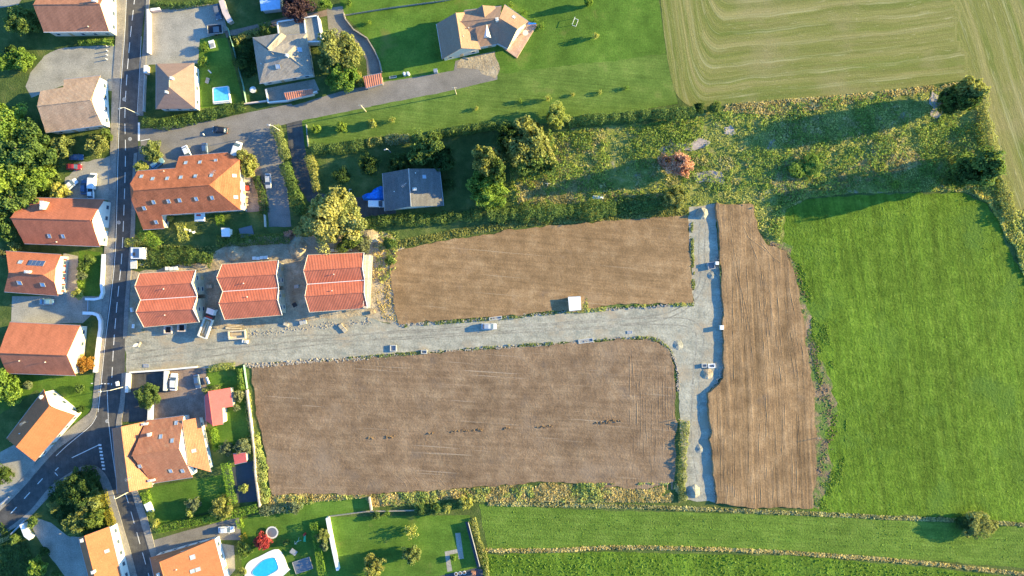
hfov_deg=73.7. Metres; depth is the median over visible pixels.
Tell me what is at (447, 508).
bush
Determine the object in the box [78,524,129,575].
house
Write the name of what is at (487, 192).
tree
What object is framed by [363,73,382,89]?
gate canopy
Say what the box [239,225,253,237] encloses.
sand pit
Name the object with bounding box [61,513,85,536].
tree
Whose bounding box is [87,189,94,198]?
pickup truck
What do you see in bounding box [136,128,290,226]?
parking yard
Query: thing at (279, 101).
wall
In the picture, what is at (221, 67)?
lawn
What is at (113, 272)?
road marking
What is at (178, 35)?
driveway
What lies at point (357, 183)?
lawn
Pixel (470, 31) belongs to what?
villa
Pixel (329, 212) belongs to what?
tree
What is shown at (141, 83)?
pavement
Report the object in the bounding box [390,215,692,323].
ploughed field
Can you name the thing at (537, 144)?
tree
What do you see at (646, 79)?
lawn
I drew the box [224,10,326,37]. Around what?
path
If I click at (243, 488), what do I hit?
bush
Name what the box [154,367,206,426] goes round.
driveway
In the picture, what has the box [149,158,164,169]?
parked car
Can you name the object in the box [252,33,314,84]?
house
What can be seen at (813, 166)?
bush
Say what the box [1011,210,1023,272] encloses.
dry grass
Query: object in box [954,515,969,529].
bush
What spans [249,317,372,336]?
rubble
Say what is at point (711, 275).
gravel pile
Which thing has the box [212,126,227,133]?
parked car
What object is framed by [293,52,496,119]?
driveway
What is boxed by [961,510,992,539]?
tree
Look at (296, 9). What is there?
tree
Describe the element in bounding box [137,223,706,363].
wheel track
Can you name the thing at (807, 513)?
dry grass
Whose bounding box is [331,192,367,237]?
tree
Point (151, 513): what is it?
bush
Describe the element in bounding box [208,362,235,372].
hedge
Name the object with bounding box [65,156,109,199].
driveway
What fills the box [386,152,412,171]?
tree
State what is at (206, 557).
house
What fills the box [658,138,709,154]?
bare patch
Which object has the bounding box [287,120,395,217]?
driveway
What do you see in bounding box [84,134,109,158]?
tree
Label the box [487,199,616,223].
hedge
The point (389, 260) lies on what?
bush
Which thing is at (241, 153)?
tree
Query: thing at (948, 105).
tree
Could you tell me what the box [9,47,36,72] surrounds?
tree
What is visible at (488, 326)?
parked car
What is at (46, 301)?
parked car
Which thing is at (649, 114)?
hedge
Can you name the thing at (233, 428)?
lawn
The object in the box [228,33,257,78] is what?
undergrowth
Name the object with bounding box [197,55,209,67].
bush
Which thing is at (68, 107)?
house
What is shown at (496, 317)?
manhole shaft
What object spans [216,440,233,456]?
tree
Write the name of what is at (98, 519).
tree
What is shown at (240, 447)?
tree
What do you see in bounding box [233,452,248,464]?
shed
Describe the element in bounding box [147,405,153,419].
wall
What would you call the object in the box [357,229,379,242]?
earth mound
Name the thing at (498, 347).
rubble
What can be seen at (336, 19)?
driveway
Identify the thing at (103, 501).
hedge
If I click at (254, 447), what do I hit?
wall
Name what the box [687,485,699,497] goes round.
gravel pile
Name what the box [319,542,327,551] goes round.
bush
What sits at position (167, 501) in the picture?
lawn
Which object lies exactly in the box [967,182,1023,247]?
dry grass
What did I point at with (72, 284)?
driveway
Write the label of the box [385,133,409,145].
hedge
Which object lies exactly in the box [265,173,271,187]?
parked car
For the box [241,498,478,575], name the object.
lawn
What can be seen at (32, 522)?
bush
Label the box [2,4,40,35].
tree
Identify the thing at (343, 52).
tree
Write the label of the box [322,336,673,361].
undergrowth
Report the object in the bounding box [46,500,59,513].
bush
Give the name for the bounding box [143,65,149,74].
wall
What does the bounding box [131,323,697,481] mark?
wheel track
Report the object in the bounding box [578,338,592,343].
manhole shaft
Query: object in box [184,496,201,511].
tree
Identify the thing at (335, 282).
row house
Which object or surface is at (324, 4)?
bush
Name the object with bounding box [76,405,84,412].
bush
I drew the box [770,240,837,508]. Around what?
loose earth
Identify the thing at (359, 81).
tree
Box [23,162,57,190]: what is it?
tree
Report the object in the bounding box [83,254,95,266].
bush
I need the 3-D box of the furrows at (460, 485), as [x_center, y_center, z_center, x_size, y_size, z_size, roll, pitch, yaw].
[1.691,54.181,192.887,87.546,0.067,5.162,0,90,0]
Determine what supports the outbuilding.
on the lawn at (233, 428)
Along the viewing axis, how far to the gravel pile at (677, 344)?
192.96 m
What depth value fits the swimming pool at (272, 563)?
192.94 m
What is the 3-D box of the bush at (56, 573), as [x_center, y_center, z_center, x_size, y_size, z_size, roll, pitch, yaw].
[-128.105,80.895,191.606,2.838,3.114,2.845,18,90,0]
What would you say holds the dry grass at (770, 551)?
on the ground at (242, 14)
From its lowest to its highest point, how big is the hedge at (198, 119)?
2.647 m
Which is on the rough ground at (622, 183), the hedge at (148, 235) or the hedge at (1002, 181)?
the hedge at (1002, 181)
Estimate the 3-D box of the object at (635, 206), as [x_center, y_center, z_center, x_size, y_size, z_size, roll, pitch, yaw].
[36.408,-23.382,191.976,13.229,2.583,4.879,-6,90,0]
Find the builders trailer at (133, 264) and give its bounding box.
[130,260,137,268]
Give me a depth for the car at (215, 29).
192.37 m
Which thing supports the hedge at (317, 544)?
on the ground at (242, 14)
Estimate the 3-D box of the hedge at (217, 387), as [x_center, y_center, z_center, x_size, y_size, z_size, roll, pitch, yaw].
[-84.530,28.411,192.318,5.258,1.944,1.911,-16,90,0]
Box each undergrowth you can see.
[0,126,61,241]
[0,522,35,575]
[48,476,112,535]
[137,243,213,267]
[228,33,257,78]
[275,482,668,506]
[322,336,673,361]
[376,231,398,285]
[395,208,688,248]
[404,310,557,327]
[564,298,588,312]
[580,302,693,313]
[690,222,695,289]
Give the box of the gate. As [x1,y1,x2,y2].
[87,300,89,310]
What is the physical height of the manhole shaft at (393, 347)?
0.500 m
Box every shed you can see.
[221,228,231,236]
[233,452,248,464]
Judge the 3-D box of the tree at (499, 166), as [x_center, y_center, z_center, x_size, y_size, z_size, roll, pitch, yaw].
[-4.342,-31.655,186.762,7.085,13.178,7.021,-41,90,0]
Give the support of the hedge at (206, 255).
on the ground at (242, 14)
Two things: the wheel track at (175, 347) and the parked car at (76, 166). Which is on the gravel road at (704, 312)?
the wheel track at (175, 347)
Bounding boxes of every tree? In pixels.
[0,52,14,70]
[0,103,29,141]
[0,117,57,176]
[0,154,31,197]
[0,181,39,216]
[0,207,17,241]
[0,368,22,405]
[0,463,14,484]
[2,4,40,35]
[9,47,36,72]
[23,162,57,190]
[26,554,48,575]
[49,135,75,158]
[50,181,72,197]
[53,478,75,504]
[60,465,100,506]
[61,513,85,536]
[74,505,88,521]
[77,354,95,373]
[77,488,103,512]
[82,508,104,527]
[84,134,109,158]
[98,128,112,140]
[133,382,160,410]
[139,140,163,162]
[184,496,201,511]
[208,494,232,520]
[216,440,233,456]
[233,390,244,402]
[233,438,250,453]
[234,149,256,173]
[235,541,253,559]
[240,159,259,177]
[252,530,272,549]
[281,0,317,22]
[292,212,332,254]
[305,185,360,243]
[315,528,329,543]
[317,28,364,73]
[322,191,344,202]
[325,62,360,93]
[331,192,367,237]
[354,70,363,86]
[358,152,381,176]
[363,553,385,575]
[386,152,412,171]
[401,544,421,565]
[404,523,418,540]
[407,128,444,165]
[426,145,455,172]
[458,494,472,509]
[465,169,509,210]
[471,144,508,176]
[481,156,505,183]
[496,122,521,153]
[501,115,557,167]
[515,129,558,179]
[545,100,570,129]
[657,150,693,178]
[662,184,689,212]
[937,84,984,115]
[942,75,990,115]
[947,159,981,188]
[951,145,1006,185]
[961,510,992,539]
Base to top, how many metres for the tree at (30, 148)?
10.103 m
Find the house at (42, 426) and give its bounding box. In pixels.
[7,389,81,460]
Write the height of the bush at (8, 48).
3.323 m
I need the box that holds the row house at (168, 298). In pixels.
[134,270,205,327]
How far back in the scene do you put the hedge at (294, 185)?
191.22 m
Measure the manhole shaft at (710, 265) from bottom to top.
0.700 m
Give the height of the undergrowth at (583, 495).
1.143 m
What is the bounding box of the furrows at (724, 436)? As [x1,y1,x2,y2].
[717,219,803,503]
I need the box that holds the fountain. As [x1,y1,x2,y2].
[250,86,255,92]
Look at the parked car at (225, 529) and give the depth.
192.11 m
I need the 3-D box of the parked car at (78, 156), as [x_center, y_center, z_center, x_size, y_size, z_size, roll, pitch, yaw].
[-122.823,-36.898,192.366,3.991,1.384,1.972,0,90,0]
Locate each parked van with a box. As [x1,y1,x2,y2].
[86,173,97,189]
[230,141,242,155]
[368,200,383,207]
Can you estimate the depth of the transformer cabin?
191.65 m
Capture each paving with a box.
[445,549,457,571]
[455,533,463,558]
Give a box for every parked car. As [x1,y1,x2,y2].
[40,299,53,304]
[63,178,77,190]
[66,163,81,169]
[69,153,83,159]
[80,180,86,194]
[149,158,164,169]
[169,373,178,390]
[181,145,191,155]
[193,374,201,388]
[201,143,208,153]
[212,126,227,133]
[213,3,222,19]
[218,525,234,532]
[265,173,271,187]
[481,323,496,329]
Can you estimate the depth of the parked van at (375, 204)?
191.22 m
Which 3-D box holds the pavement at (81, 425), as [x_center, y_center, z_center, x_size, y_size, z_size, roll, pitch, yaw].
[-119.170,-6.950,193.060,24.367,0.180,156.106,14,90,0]
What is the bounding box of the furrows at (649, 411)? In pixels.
[629,352,673,472]
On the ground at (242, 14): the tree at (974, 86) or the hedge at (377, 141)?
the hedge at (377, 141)
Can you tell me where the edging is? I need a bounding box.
[343,12,382,72]
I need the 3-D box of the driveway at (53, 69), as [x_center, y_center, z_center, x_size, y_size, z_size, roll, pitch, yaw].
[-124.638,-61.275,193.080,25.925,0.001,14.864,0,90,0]
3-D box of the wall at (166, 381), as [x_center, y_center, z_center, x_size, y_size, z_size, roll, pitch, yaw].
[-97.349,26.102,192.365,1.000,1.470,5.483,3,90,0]
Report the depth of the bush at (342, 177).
190.89 m
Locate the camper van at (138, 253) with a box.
[131,247,146,258]
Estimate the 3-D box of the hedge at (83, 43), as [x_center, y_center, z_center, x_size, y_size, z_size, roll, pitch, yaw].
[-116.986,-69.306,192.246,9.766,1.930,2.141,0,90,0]
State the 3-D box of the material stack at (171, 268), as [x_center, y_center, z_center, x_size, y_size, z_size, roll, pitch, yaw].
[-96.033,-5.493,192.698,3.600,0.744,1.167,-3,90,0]
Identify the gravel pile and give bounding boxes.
[673,340,682,349]
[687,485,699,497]
[695,444,703,452]
[696,207,707,219]
[707,271,716,279]
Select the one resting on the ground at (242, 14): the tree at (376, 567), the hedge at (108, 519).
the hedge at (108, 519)
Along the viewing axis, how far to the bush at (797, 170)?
191.45 m
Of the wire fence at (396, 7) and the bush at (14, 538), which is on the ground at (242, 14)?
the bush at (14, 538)
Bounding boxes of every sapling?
[311,124,320,133]
[335,121,347,131]
[368,119,376,128]
[537,22,544,29]
[584,0,592,6]
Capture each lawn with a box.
[0,375,92,423]
[78,250,100,295]
[149,475,228,523]
[199,38,242,107]
[207,366,250,451]
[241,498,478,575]
[302,0,677,145]
[303,53,676,146]
[308,144,434,196]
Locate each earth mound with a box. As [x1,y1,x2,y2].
[224,242,243,260]
[288,234,307,258]
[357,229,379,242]
[701,368,712,378]
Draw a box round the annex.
[277,15,323,45]
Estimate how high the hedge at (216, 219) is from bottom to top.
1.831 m
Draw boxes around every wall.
[19,522,35,539]
[82,311,102,372]
[85,254,105,299]
[125,372,131,392]
[129,366,197,372]
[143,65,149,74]
[143,74,146,111]
[144,501,154,511]
[147,9,151,54]
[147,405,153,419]
[150,7,161,11]
[163,371,169,390]
[219,0,233,24]
[244,100,266,104]
[246,389,261,506]
[265,89,317,103]
[326,516,339,570]
[328,510,413,516]
[368,497,372,510]
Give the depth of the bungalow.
188.35 m
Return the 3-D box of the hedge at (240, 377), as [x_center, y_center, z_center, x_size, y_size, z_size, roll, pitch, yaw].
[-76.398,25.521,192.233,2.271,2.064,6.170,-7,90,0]
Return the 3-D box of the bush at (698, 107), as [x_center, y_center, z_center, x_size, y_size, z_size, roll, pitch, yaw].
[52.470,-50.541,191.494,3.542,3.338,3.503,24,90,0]
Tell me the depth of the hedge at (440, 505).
191.98 m
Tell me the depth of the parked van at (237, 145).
191.17 m
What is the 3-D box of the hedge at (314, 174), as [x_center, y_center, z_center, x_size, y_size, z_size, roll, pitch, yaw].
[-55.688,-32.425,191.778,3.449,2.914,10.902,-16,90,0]
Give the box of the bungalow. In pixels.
[382,169,443,210]
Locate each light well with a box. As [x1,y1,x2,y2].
[164,326,172,332]
[177,324,186,331]
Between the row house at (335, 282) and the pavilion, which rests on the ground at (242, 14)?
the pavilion
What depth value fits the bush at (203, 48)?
191.79 m
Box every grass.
[373,235,397,322]
[481,544,1023,575]
[487,501,1023,526]
[516,137,664,204]
[724,82,958,115]
[770,152,809,199]
[796,264,846,510]
[820,151,926,190]
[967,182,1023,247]
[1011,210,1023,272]
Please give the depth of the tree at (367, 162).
190.20 m
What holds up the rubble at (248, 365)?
on the gravel road at (704, 312)
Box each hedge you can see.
[78,39,113,45]
[98,489,110,507]
[104,507,115,526]
[124,235,148,246]
[137,229,163,250]
[140,490,152,503]
[141,101,245,130]
[150,245,214,268]
[155,0,213,9]
[155,504,258,533]
[175,221,189,241]
[202,384,221,393]
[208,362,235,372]
[209,426,219,449]
[215,214,224,225]
[215,231,289,247]
[220,462,237,505]
[232,28,259,44]
[235,517,243,528]
[236,368,245,389]
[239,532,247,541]
[244,393,253,431]
[246,432,270,503]
[252,176,269,213]
[259,503,289,516]
[270,124,291,160]
[279,161,305,215]
[304,154,321,191]
[309,521,327,575]
[311,137,366,155]
[365,209,481,228]
[366,136,382,147]
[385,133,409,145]
[414,502,460,512]
[433,120,510,138]
[469,517,489,575]
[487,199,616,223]
[567,105,695,128]
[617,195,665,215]
[677,420,689,501]
[975,94,1019,221]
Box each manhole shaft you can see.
[390,345,396,350]
[489,316,501,320]
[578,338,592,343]
[707,262,715,269]
[708,363,714,367]
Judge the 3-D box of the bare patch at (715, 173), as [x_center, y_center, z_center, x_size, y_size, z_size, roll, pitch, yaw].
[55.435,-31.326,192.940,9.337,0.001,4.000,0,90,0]
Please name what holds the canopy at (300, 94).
on the ground at (242, 14)
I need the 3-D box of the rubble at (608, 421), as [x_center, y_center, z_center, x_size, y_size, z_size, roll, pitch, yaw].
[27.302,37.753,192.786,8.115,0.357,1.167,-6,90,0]
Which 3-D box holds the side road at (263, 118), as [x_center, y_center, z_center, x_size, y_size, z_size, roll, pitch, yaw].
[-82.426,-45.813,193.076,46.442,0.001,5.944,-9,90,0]
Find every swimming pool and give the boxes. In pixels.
[212,86,231,104]
[245,549,289,575]
[260,0,282,13]
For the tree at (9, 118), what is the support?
on the ground at (242, 14)
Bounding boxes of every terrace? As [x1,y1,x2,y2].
[221,544,234,574]
[224,459,260,502]
[244,156,265,211]
[266,79,318,100]
[442,568,482,575]
[454,51,494,70]
[503,21,536,57]
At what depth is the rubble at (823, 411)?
192.97 m
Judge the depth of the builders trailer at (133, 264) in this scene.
192.17 m
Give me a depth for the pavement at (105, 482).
192.97 m
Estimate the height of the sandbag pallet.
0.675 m
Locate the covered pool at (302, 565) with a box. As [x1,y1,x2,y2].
[292,557,312,573]
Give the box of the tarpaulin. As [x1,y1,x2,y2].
[362,186,383,200]
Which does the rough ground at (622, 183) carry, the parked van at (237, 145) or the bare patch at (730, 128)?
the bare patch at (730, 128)
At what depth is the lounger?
192.62 m
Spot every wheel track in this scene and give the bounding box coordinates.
[131,317,704,480]
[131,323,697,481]
[137,222,700,358]
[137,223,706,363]
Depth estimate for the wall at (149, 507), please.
191.53 m
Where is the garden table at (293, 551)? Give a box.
[290,548,297,555]
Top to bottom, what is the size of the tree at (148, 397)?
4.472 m
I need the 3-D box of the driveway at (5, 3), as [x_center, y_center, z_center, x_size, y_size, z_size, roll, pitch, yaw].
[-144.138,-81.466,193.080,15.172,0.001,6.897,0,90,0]
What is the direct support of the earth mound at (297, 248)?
on the bare earth at (293, 271)
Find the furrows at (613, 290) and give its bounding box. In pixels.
[408,246,655,300]
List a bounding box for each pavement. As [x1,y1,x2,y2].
[0,0,125,509]
[0,465,136,575]
[116,372,156,556]
[123,152,137,338]
[138,0,149,115]
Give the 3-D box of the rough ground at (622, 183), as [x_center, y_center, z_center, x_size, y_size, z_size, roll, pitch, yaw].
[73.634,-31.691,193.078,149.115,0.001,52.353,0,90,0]
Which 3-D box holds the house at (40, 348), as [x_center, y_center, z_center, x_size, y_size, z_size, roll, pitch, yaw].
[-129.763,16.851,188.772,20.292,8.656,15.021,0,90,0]
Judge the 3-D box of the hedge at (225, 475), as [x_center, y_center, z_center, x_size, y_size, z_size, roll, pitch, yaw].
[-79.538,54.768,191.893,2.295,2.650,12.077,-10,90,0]
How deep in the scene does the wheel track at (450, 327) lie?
193.06 m
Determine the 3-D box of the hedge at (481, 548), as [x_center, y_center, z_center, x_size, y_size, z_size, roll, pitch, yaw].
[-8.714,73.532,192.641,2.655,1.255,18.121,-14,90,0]
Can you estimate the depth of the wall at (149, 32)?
191.87 m
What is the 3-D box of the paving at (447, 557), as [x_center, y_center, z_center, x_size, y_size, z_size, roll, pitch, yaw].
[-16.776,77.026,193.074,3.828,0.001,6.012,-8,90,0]
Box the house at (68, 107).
[37,75,109,133]
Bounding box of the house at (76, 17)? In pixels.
[33,0,116,35]
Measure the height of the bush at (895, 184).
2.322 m
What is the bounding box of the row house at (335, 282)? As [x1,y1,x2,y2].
[303,252,366,311]
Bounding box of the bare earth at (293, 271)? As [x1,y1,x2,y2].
[127,232,404,336]
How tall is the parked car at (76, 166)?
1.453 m
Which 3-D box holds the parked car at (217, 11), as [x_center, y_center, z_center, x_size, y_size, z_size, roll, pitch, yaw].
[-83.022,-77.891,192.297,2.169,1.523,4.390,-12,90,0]
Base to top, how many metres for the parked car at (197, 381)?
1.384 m
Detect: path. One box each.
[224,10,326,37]
[465,522,478,567]
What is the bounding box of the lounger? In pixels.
[208,40,215,48]
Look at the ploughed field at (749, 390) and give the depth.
192.62 m
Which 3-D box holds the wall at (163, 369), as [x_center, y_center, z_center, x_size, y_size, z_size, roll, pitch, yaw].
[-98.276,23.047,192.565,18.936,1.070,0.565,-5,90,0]
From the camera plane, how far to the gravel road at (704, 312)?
193.07 m
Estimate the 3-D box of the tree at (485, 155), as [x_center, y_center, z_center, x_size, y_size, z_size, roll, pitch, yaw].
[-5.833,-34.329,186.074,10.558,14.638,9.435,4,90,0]
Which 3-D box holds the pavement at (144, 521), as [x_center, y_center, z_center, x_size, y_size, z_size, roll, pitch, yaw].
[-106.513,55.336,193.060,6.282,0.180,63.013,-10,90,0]
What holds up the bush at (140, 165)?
on the parking yard at (261, 145)
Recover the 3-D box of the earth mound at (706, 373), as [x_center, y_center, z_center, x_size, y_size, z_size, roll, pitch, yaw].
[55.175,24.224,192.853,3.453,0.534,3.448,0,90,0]
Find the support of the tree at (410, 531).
on the lawn at (357, 540)
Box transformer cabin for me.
[568,296,580,310]
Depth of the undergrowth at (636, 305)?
192.86 m
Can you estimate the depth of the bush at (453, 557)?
192.12 m
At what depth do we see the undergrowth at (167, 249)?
192.77 m
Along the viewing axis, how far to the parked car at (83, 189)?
192.09 m
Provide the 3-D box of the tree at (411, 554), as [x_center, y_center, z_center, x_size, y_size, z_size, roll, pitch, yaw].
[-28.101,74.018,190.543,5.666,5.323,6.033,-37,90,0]
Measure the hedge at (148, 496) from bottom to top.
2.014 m
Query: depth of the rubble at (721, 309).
192.91 m
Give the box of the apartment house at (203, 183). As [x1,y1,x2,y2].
[130,152,246,229]
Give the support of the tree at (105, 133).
on the ground at (242, 14)
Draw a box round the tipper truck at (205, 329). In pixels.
[197,307,217,338]
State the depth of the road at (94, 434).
193.06 m
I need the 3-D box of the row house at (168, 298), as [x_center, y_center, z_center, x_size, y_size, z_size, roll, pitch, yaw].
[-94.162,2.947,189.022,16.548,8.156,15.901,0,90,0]
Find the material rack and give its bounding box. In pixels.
[228,330,245,339]
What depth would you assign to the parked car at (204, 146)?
192.07 m
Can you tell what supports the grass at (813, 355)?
on the green field at (861, 376)
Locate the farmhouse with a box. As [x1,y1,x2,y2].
[112,415,212,493]
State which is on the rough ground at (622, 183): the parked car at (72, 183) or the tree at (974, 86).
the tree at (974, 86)
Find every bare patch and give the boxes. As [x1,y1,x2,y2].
[457,52,499,78]
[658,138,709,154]
[692,170,723,183]
[724,125,735,134]
[929,92,944,117]
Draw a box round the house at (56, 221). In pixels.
[11,197,110,246]
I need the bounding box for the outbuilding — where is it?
[204,388,234,425]
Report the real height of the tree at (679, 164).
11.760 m
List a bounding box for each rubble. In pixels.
[244,356,367,367]
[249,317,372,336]
[365,343,547,358]
[398,303,693,326]
[549,336,679,391]
[596,420,622,423]
[707,256,722,496]
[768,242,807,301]
[807,337,837,475]
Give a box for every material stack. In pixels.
[165,266,178,270]
[252,256,268,259]
[299,320,306,324]
[338,323,346,332]
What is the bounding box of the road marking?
[11,0,148,574]
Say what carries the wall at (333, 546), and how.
on the lawn at (357, 540)
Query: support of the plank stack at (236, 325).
on the bare earth at (293, 271)
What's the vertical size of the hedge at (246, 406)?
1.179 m
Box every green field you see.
[478,504,1023,567]
[483,551,999,575]
[783,192,1023,523]
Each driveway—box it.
[0,0,20,7]
[0,445,35,499]
[11,296,101,323]
[25,45,114,97]
[33,518,87,575]
[58,253,77,298]
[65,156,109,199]
[122,371,163,421]
[146,4,227,65]
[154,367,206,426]
[154,518,240,553]
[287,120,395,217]
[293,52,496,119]
[327,6,380,74]
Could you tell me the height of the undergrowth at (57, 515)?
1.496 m
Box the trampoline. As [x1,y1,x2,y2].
[266,526,278,538]
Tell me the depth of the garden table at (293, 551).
192.30 m
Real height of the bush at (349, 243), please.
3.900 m
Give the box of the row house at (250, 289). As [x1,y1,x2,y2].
[216,260,285,319]
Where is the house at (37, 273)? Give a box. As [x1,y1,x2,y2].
[4,251,67,295]
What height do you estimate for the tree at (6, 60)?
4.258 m
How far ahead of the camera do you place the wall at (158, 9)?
191.83 m
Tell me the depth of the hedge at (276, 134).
191.18 m
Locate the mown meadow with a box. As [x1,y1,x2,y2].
[661,0,1023,233]
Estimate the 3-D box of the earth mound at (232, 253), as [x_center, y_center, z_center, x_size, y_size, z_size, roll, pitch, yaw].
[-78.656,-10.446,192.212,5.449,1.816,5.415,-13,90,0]
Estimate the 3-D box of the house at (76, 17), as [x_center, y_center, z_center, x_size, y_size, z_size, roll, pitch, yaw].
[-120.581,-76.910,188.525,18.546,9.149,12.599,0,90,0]
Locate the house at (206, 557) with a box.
[150,536,229,575]
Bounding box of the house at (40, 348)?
[0,322,86,375]
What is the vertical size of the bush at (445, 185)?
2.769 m
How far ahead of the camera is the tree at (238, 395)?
190.98 m
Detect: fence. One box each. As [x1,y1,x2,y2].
[226,26,246,102]
[243,365,247,388]
[306,125,308,146]
[345,0,449,15]
[468,521,479,566]
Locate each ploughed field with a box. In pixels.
[251,338,677,495]
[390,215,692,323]
[707,202,816,508]
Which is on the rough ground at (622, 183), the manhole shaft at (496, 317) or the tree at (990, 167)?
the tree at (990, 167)
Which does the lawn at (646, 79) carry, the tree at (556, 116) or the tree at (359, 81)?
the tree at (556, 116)
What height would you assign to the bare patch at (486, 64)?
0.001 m
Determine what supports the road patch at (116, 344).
on the road at (94, 434)
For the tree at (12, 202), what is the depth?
186.95 m
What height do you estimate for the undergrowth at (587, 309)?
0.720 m
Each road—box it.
[0,0,152,575]
[125,204,722,502]
[140,104,302,145]
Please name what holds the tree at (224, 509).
on the lawn at (167, 501)
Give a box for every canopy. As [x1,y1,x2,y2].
[284,89,314,99]
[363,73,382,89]
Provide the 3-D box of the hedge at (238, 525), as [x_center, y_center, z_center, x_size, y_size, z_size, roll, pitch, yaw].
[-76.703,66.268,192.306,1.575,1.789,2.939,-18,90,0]
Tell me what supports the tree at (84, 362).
on the ground at (242, 14)
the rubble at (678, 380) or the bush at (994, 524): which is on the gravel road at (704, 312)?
the rubble at (678, 380)
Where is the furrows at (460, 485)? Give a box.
[363,470,672,489]
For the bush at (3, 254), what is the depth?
190.92 m
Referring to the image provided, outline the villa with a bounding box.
[436,5,527,60]
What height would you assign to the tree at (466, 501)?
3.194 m
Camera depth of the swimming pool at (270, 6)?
190.28 m
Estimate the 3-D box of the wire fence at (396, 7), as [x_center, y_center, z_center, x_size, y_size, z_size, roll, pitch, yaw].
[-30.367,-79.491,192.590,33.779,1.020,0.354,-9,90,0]
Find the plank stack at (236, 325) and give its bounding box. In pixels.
[225,324,243,328]
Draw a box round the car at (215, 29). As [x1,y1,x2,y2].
[207,24,222,35]
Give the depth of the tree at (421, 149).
188.24 m
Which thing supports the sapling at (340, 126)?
on the lawn at (646, 79)
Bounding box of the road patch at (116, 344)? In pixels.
[113,342,120,347]
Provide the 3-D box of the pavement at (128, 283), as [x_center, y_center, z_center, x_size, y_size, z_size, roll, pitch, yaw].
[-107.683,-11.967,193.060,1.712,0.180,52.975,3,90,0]
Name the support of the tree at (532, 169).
on the rough ground at (622, 183)
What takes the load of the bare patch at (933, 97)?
on the rough ground at (622, 183)
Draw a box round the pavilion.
[194,213,207,221]
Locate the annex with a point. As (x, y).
(311, 26)
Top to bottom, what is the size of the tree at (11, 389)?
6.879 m
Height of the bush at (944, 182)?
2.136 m
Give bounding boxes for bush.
[0,249,7,258]
[4,45,16,56]
[8,241,21,250]
[9,534,21,545]
[21,381,32,389]
[26,516,37,528]
[38,546,49,556]
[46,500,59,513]
[50,571,60,575]
[70,288,83,299]
[74,383,84,393]
[76,261,89,271]
[76,270,87,280]
[76,279,82,286]
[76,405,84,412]
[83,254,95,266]
[132,160,148,170]
[145,510,154,517]
[150,518,160,530]
[167,215,173,221]
[185,508,195,517]
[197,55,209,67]
[198,42,209,52]
[231,53,249,69]
[233,404,240,410]
[238,45,250,56]
[238,484,248,493]
[238,567,246,574]
[257,21,272,35]
[283,230,294,239]
[283,539,289,545]
[289,501,302,514]
[318,0,332,9]
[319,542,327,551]
[331,165,350,185]
[334,233,363,252]
[344,0,351,6]
[355,236,371,253]
[372,511,380,519]
[382,236,396,249]
[385,255,394,265]
[417,503,429,514]
[428,503,440,516]
[442,178,453,190]
[443,503,451,513]
[450,555,456,561]
[693,102,704,113]
[707,100,720,112]
[788,159,805,177]
[803,153,823,177]
[891,180,899,188]
[940,177,948,185]
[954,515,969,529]
[986,520,998,533]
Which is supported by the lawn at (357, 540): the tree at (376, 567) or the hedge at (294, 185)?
the tree at (376, 567)
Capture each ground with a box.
[0,0,1023,575]
[509,86,1016,246]
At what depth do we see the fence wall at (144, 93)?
192.37 m
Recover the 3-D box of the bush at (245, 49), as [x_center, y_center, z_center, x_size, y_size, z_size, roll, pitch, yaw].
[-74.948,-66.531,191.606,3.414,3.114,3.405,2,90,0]
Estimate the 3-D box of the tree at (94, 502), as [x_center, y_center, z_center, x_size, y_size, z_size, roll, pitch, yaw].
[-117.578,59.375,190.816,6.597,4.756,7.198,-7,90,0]
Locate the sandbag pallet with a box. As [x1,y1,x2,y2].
[242,339,248,343]
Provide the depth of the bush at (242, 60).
190.57 m
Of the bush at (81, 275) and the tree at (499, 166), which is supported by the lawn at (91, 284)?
the bush at (81, 275)
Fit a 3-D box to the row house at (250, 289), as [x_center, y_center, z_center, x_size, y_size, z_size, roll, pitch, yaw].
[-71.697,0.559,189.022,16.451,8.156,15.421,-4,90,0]
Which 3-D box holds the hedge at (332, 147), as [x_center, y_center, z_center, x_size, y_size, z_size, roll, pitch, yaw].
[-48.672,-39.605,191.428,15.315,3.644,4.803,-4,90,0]
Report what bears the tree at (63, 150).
on the ground at (242, 14)
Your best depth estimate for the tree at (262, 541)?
190.66 m
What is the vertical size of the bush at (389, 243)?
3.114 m
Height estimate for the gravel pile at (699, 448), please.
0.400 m
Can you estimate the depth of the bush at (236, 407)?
191.63 m
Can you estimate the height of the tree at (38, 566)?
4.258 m
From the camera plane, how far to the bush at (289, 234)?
191.58 m
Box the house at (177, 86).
[156,63,199,110]
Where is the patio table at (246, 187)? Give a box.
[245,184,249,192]
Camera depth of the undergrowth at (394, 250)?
192.78 m

